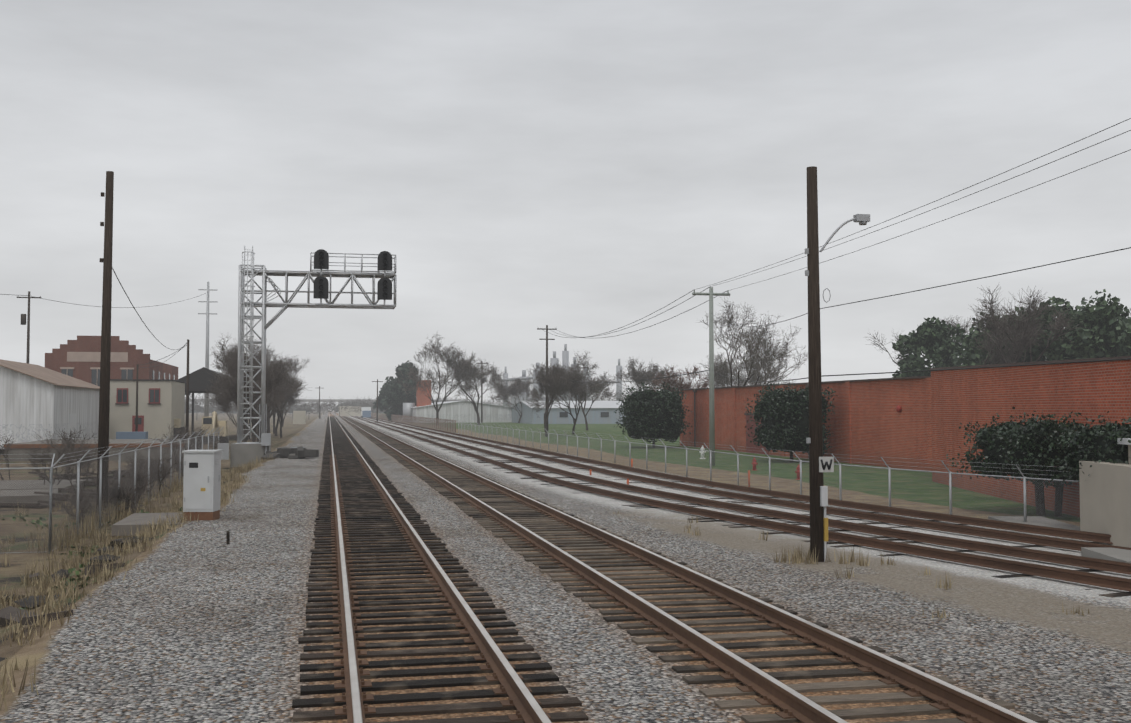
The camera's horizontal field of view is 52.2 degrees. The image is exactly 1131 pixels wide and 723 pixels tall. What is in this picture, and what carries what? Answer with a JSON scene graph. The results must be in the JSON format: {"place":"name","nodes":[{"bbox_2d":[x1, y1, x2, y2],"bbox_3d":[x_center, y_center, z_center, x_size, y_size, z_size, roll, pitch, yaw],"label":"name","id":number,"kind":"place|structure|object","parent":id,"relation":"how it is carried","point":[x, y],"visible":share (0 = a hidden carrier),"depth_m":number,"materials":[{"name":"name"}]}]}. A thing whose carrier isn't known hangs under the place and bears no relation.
{"place":"outdoors","nodes":[
{"label":"outdoors","id":0,"kind":"place"},
{"bbox_2d":[0,409,1130,722],"bbox_3d":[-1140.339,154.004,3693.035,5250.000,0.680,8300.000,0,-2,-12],"label":"ground","id":1,"kind":"structure","parent":0,"point":[198,621],"depth_m":16.27,"materials":[{"name":"grey gravel"}]},
{"bbox_2d":[0,454,54,553],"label":"fence return posts","id":2,"kind":"object","parent":1,"relation":"on","point":[50,507],"visible":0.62,"depth_m":26.90,"materials":[{"name":"grey metal"}]},
{"bbox_2d":[0,469,49,553],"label":"fence return","id":3,"kind":"object","parent":2,"relation":"attached to","point":[25,510],"depth_m":26.81,"materials":[{"name":"grey metal"}]},
{"bbox_2d":[0,359,99,448],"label":"white metal shed","id":4,"kind":"object","parent":1,"relation":"on","point":[35,400],"visible":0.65,"depth_m":85.40,"materials":[{"name":"white metal"}]},
{"bbox_2d":[0,470,145,625],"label":"dirt patches","id":5,"kind":"object","parent":1,"relation":"on","point":[7,611],"visible":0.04,"depth_m":20.47,"materials":[{"name":"brown soil"}]},
{"bbox_2d":[0,536,153,661],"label":"dark bank clods","id":6,"kind":"object","parent":1,"relation":"on","point":[31,599],"visible":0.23,"depth_m":22.68,"materials":[{"name":"brown soil"}]},
{"bbox_2d":[3,507,182,609],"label":"green bank weeds","id":7,"kind":"object","parent":1,"relation":"on","point":[71,552],"visible":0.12,"depth_m":26.02,"materials":[{"name":"green plant"}]},
{"bbox_2d":[0,439,201,504],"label":"yard platform","id":8,"kind":"structure","parent":1,"relation":"on","point":[18,453],"depth_m":74.35,"materials":[{"name":"concrete"}]},
{"bbox_2d":[17,171,188,517],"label":"utility poles","id":9,"kind":"object","parent":1,"relation":"on","point":[104,411],"visible":0.77,"depth_m":34.73,"materials":[{"name":"brown wood"}]},
{"bbox_2d":[2,118,1130,382],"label":"power lines","id":10,"kind":"object","parent":9,"relation":"on","point":[830,306],"visible":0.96,"depth_m":29.02,"materials":[{"name":"grey metal"}]},
{"bbox_2d":[45,336,177,385],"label":"old brick building","id":11,"kind":"structure","parent":1,"relation":"on","point":[79,357],"depth_m":131.06,"materials":[{"name":"red brick"}]},
{"bbox_2d":[0,424,223,528],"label":"bushes","id":12,"kind":"object","parent":1,"relation":"on","point":[123,494],"visible":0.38,"depth_m":45.58,"materials":[{"name":"brown plant"}]},
{"bbox_2d":[52,427,223,537],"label":"fence posts","id":13,"kind":"object","parent":1,"relation":"on","point":[100,477],"visible":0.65,"depth_m":35.80,"materials":[{"name":"grey metal"}]},
{"bbox_2d":[51,434,217,548],"bbox_3d":[-16.217,4.314,47.477,0.001,1.970,42.000,0,-2,-12],"label":"fence","id":14,"kind":"object","parent":13,"relation":"attached to","point":[88,478],"visible":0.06,"depth_m":33.38,"materials":[{"name":"grey metal"}]},
{"bbox_2d":[0,454,277,710],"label":"dead grass fringe","id":15,"kind":"object","parent":1,"relation":"on","point":[51,592],"visible":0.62,"depth_m":19.80,"materials":[{"name":"beige plant"}]},
{"bbox_2d":[109,379,185,438],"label":"cream building","id":16,"kind":"structure","parent":1,"relation":"on","point":[161,404],"depth_m":106.23,"materials":[{"name":"paint"}]},
{"bbox_2d":[112,512,186,535],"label":"concrete slab","id":17,"kind":"structure","parent":1,"relation":"on","point":[123,525],"depth_m":28.10,"materials":[{"name":"grey concrete"}]},
{"bbox_2d":[173,419,184,438],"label":"utility box","id":18,"kind":"object","parent":1,"relation":"on","point":[177,422],"visible":0.08,"depth_m":108.52,"materials":[{"name":"metal"}]},
{"bbox_2d":[183,510,219,520],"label":"cabinet plinth","id":19,"kind":"structure","parent":1,"relation":"on","point":[214,515],"depth_m":28.54,"materials":[{"name":"brown concrete"}]},
{"bbox_2d":[182,450,222,511],"bbox_3d":[-9.079,3.123,28.886,0.800,1.810,0.734,0,-2,-1],"label":"relay cabinet","id":20,"kind":"object","parent":19,"relation":"on","point":[202,482],"visible":0.94,"depth_m":28.56,"materials":[{"name":"white metal"}]},
{"bbox_2d":[198,282,216,415],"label":"utility pole","id":21,"kind":"object","parent":1,"relation":"on","point":[206,399],"visible":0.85,"depth_m":211.14,"materials":[{"name":"grey metal"}]},
{"bbox_2d":[201,411,228,443],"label":"machinery","id":22,"kind":"object","parent":1,"relation":"on","point":[209,423],"visible":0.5,"depth_m":111.82,"materials":[{"name":"metal"}]},
{"bbox_2d":[178,367,257,440],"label":"canopy shed","id":23,"kind":"structure","parent":1,"relation":"on","point":[199,382],"depth_m":119.84,"materials":[{"name":"metal"}]},
{"bbox_2d":[226,531,229,544],"bbox_3d":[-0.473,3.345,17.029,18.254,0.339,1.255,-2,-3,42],"label":"marker post","id":24,"kind":"object","parent":1,"relation":"on","point":[228,537],"visible":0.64,"depth_m":23.45,"materials":[{"name":"black plastic"}]},
{"bbox_2d":[204,335,311,441],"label":"bare trees","id":25,"kind":"object","parent":1,"relation":"on","point":[282,387],"visible":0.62,"depth_m":87.13,"materials":[{"name":"brown plant"}]},
{"bbox_2d":[218,404,304,459],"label":"equipment boxes","id":26,"kind":"object","parent":1,"relation":"on","point":[265,440],"visible":0.75,"depth_m":64.81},
{"bbox_2d":[230,443,294,466],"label":"concrete block","id":27,"kind":"structure","parent":1,"relation":"on","point":[241,454],"depth_m":64.90,"materials":[{"name":"grey concrete"}]},
{"bbox_2d":[235,246,396,443],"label":"signal gantry","id":28,"kind":"object","parent":27,"relation":"on","point":[321,291],"visible":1,"depth_m":66.12,"materials":[{"name":"silver metal"}]},
{"bbox_2d":[261,447,318,459],"bbox_3d":[-15.443,5.192,64.818,3.118,0.883,3.363,0,-2,-12],"label":"debris pile","id":29,"kind":"object","parent":1,"relation":"on","point":[300,452],"visible":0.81,"depth_m":63.82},
{"bbox_2d":[293,406,360,423],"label":"buildings","id":30,"kind":"structure","parent":1,"relation":"on","point":[299,417],"depth_m":229.88,"materials":[{"name":"beige paint"}]},
{"bbox_2d":[189,399,466,413],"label":"overpass bridge","id":31,"kind":"structure","parent":1,"relation":"on","point":[323,400],"depth_m":699.56,"materials":[{"name":"concrete"}]},
{"bbox_2d":[361,407,370,417],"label":"box truck","id":32,"kind":"object","parent":1,"relation":"on","point":[365,411],"visible":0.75,"depth_m":326.03,"materials":[{"name":"white paint"}]},
{"bbox_2d":[373,376,396,413],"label":"tree","id":33,"kind":"object","parent":1,"relation":"on","point":[382,403],"visible":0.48,"depth_m":299.26,"materials":[{"name":"green plant"}]},
{"bbox_2d":[385,360,417,420],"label":"cedar","id":34,"kind":"object","parent":1,"relation":"on","point":[398,396],"visible":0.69,"depth_m":269.82,"materials":[{"name":"green plant"}]},
{"bbox_2d":[403,403,414,421],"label":"grey tank","id":35,"kind":"object","parent":1,"relation":"on","point":[407,409],"visible":0.55,"depth_m":248.43,"materials":[{"name":"grey metal"}]},
{"bbox_2d":[375,413,455,432],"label":"fence posts","id":36,"kind":"object","parent":1,"relation":"on","point":[382,416],"visible":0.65,"depth_m":164.00,"materials":[{"name":"metal"}]},
{"bbox_2d":[371,413,454,431],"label":"fence","id":37,"kind":"object","parent":36,"relation":"attached to","point":[413,421],"visible":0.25,"depth_m":181.58,"materials":[{"name":"grey metal"}]},
{"bbox_2d":[185,385,660,419],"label":"treeline","id":38,"kind":"object","parent":1,"relation":"on","point":[306,407],"visible":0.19,"depth_m":426.50,"materials":[{"name":"grey"}]},
{"bbox_2d":[416,380,430,406],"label":"brick tower","id":39,"kind":"structure","parent":1,"relation":"on","point":[422,399],"depth_m":248.84,"materials":[{"name":"red brick"}]},
{"bbox_2d":[319,325,556,430],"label":"poles","id":40,"kind":"object","parent":1,"relation":"on","point":[482,363],"visible":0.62,"depth_m":235.94,"materials":[{"name":"brown wood"}]},
{"bbox_2d":[292,416,587,722],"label":"track sleepers","id":41,"kind":"object","parent":1,"relation":"on","point":[360,494],"visible":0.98,"depth_m":15.09},
{"bbox_2d":[329,414,551,722],"bbox_3d":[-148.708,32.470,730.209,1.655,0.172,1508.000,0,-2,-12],"label":"track rails","id":42,"kind":"object","parent":41,"relation":"on","point":[527,705],"visible":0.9,"depth_m":13.62,"materials":[{"name":"silver metal"}]},
{"bbox_2d":[330,455,550,722],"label":"track plates","id":43,"kind":"object","parent":41,"relation":"on","point":[370,697],"visible":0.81,"depth_m":14.74,"materials":[{"name":"metal"}]},
{"bbox_2d":[400,401,511,422],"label":"white warehouse","id":44,"kind":"structure","parent":1,"relation":"on","point":[460,411],"depth_m":240.44,"materials":[{"name":"white metal"}]},
{"bbox_2d":[0,460,1089,626],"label":"dead grass tufts","id":45,"kind":"object","parent":1,"relation":"on","point":[797,557],"visible":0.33,"depth_m":27.74,"materials":[{"name":"beige plant"}]},
{"bbox_2d":[501,344,621,406],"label":"industrial plant","id":46,"kind":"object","parent":1,"relation":"on","point":[565,358],"visible":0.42,"depth_m":428.50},
{"bbox_2d":[512,401,625,423],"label":"warehouse","id":47,"kind":"structure","parent":1,"relation":"on","point":[601,412],"depth_m":220.51,"materials":[{"name":"grey metal"}]},
{"bbox_2d":[397,296,807,436],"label":"bare trees","id":48,"kind":"object","parent":1,"relation":"on","point":[558,381],"visible":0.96,"depth_m":128.50,"materials":[{"name":"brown plant"}]},
{"bbox_2d":[614,382,692,447],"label":"bush","id":49,"kind":"object","parent":1,"relation":"on","point":[651,414],"visible":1,"depth_m":84.31,"materials":[{"name":"green plant"}]},
{"bbox_2d":[650,365,708,393],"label":"reddish bare tree","id":50,"kind":"object","parent":1,"relation":"on","point":[670,381],"visible":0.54,"depth_m":112.09,"materials":[{"name":"brown plant"}]},
{"bbox_2d":[340,416,1047,722],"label":"track sleepers","id":51,"kind":"object","parent":1,"relation":"on","point":[557,532],"visible":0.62,"depth_m":15.24},
{"bbox_2d":[334,411,1036,722],"bbox_3d":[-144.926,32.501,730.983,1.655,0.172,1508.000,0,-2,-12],"label":"track rails","id":52,"kind":"object","parent":51,"relation":"on","point":[802,708],"visible":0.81,"depth_m":13.64,"materials":[{"name":"metal"}]},
{"bbox_2d":[396,454,979,722],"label":"tie plates","id":53,"kind":"object","parent":51,"relation":"on","point":[787,714],"visible":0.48,"depth_m":14.53,"materials":[{"name":"brown metal"}]},
{"bbox_2d":[699,445,705,458],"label":"fire hydrant","id":54,"kind":"object","parent":1,"relation":"on","point":[702,452],"visible":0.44,"depth_m":66.29,"materials":[{"name":"metal"}]},
{"bbox_2d":[692,287,729,465],"bbox_3d":[7.413,0.770,58.597,2.000,9.100,0.300,0,-2,-12],"label":"concrete pole","id":55,"kind":"object","parent":1,"relation":"on","point":[711,294],"depth_m":58.52,"materials":[{"name":"grey concrete"}]},
{"bbox_2d":[360,416,1100,547],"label":"track sleepers","id":56,"kind":"object","parent":1,"relation":"on","point":[1024,546],"visible":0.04,"depth_m":34.37},
{"bbox_2d":[350,416,1130,597],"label":"track sleepers","id":57,"kind":"object","parent":1,"relation":"on","point":[1120,594],"visible":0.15,"depth_m":27.52},
{"bbox_2d":[352,416,1130,591],"bbox_3d":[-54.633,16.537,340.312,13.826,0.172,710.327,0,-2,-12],"label":"track rails","id":58,"kind":"object","parent":1,"relation":"on","point":[1101,580],"visible":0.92,"depth_m":23.76,"materials":[{"name":"metal"}]},
{"bbox_2d":[366,417,1130,550],"bbox_3d":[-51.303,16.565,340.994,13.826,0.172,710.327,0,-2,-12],"label":"track rails","id":59,"kind":"object","parent":1,"relation":"on","point":[1032,539],"visible":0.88,"depth_m":29.60,"materials":[{"name":"metal"}]},
{"bbox_2d":[748,470,749,486],"bbox_3d":[6.686,4.267,42.061,0.080,0.600,0.070,0,-2,-12],"label":"orange marker post","id":60,"kind":"object","parent":1,"relation":"on","point":[748,478],"depth_m":42.03,"materials":[{"name":"brown"}]},
{"bbox_2d":[751,457,757,469],"bbox_3d":[8.857,4.809,54.122,0.289,0.663,0.289,0,-2,-12],"label":"red hydrant","id":61,"kind":"object","parent":1,"relation":"on","point":[755,463],"depth_m":54.06,"materials":[{"name":"red metal"}]},
{"bbox_2d":[457,420,1077,521],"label":"fence posts","id":62,"kind":"object","parent":1,"relation":"on","point":[950,488],"visible":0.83,"depth_m":37.73,"materials":[{"name":"grey metal"}]},
{"bbox_2d":[459,424,1079,526],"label":"fence","id":63,"kind":"object","parent":1,"relation":"on","point":[616,458],"visible":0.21,"depth_m":33.48,"materials":[{"name":"grey metal"}]},
{"bbox_2d":[745,380,838,461],"bbox_3d":[12.261,3.280,62.976,4.422,4.541,5.160,0,-2,-12],"label":"hedge","id":64,"kind":"object","parent":1,"relation":"on","point":[784,415],"visible":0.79,"depth_m":61.45,"materials":[{"name":"green plant"}]},
{"bbox_2d":[795,464,799,479],"bbox_3d":[9.498,4.518,47.012,0.289,0.663,0.289,0,-2,-12],"label":"red hydrant","id":65,"kind":"object","parent":1,"relation":"on","point":[798,471],"depth_m":46.95,"materials":[{"name":"metal"}]},
{"bbox_2d":[807,166,823,561],"bbox_3d":[4.564,0.186,21.054,0.280,7.502,0.270,0,-2,-12],"label":"pole","id":66,"kind":"object","parent":1,"relation":"on","point":[816,480],"visible":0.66,"depth_m":20.96,"materials":[{"name":"brown wood"}]},
{"bbox_2d":[805,214,869,561],"bbox_3d":[5.003,0.460,21.066,1.240,6.355,0.250,0,-2,-12],"label":"street light","id":67,"kind":"object","parent":1,"relation":"on","point":[862,219],"visible":0.92,"depth_m":20.94,"materials":[{"name":"grey metal"}]},
{"bbox_2d":[819,457,833,471],"bbox_3d":[4.716,1.860,20.864,0.280,0.280,0.040,0,-2,-12],"label":"whistle sign","id":68,"kind":"object","parent":67,"relation":"attached to","point":[826,464],"visible":1,"depth_m":20.86,"materials":[{"name":"white metal"}]},
{"bbox_2d":[678,356,1130,517],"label":"brick warehouse","id":69,"kind":"structure","parent":1,"relation":"on","point":[867,420],"depth_m":44.55,"materials":[{"name":"red brick"}]},
{"bbox_2d":[892,316,967,377],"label":"evergreen tree","id":70,"kind":"object","parent":1,"relation":"on","point":[933,342],"visible":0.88,"depth_m":118.03,"materials":[{"name":"green plant"}]},
{"bbox_2d":[952,331,982,366],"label":"evergreen tree","id":71,"kind":"object","parent":1,"relation":"on","point":[961,360],"visible":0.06,"depth_m":110.28,"materials":[{"name":"green plant"}]},
{"bbox_2d":[865,285,1083,364],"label":"bare trees","id":72,"kind":"object","parent":1,"relation":"on","point":[1029,329],"visible":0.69,"depth_m":95.64,"materials":[{"name":"brown plant"}]},
{"bbox_2d":[960,312,1044,365],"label":"evergreen tree","id":73,"kind":"object","parent":1,"relation":"on","point":[976,359],"visible":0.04,"depth_m":103.78,"materials":[{"name":"green plant"}]},
{"bbox_2d":[946,407,1089,515],"bbox_3d":[13.021,2.821,31.194,4.375,3.216,4.920,0,-2,-12],"label":"bush","id":74,"kind":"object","parent":1,"relation":"on","point":[1004,445],"depth_m":30.29,"materials":[{"name":"green plant"}]},
{"bbox_2d":[1015,306,1062,360],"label":"evergreen tree","id":75,"kind":"object","parent":1,"relation":"on","point":[1022,309],"visible":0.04,"depth_m":110.10,"materials":[{"name":"green plant"}]},
{"bbox_2d":[988,438,1130,562],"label":"concrete block","id":76,"kind":"structure","parent":1,"relation":"on","point":[1105,497],"depth_m":23.51,"materials":[{"name":"beige concrete"}]},
{"bbox_2d":[1013,296,1115,360],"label":"evergreen tree","id":77,"kind":"object","parent":1,"relation":"on","point":[1055,346],"visible":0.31,"depth_m":97.90,"materials":[{"name":"green plant"}]},
{"bbox_2d":[1037,411,1130,482],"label":"bush","id":78,"kind":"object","parent":1,"relation":"on","point":[1098,443],"depth_m":24.90,"materials":[{"name":"green plant"}]},
{"bbox_2d":[1060,289,1130,359],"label":"evergreen tree","id":79,"kind":"object","parent":1,"relation":"on","point":[1120,331],"visible":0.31,"depth_m":94.95,"materials":[{"name":"green plant"}]},
{"bbox_2d":[1116,306,1130,354],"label":"evergreen tree","id":80,"kind":"object","parent":1,"relation":"on","point":[1126,309],"depth_m":103.31,"materials":[{"name":"green plant"}]},
{"bbox_2d":[0,0,1130,408],"label":"sky","id":81,"kind":"structure","parent":0,"point":[578,168],"materials":[{"name":"grey"}]}
]}

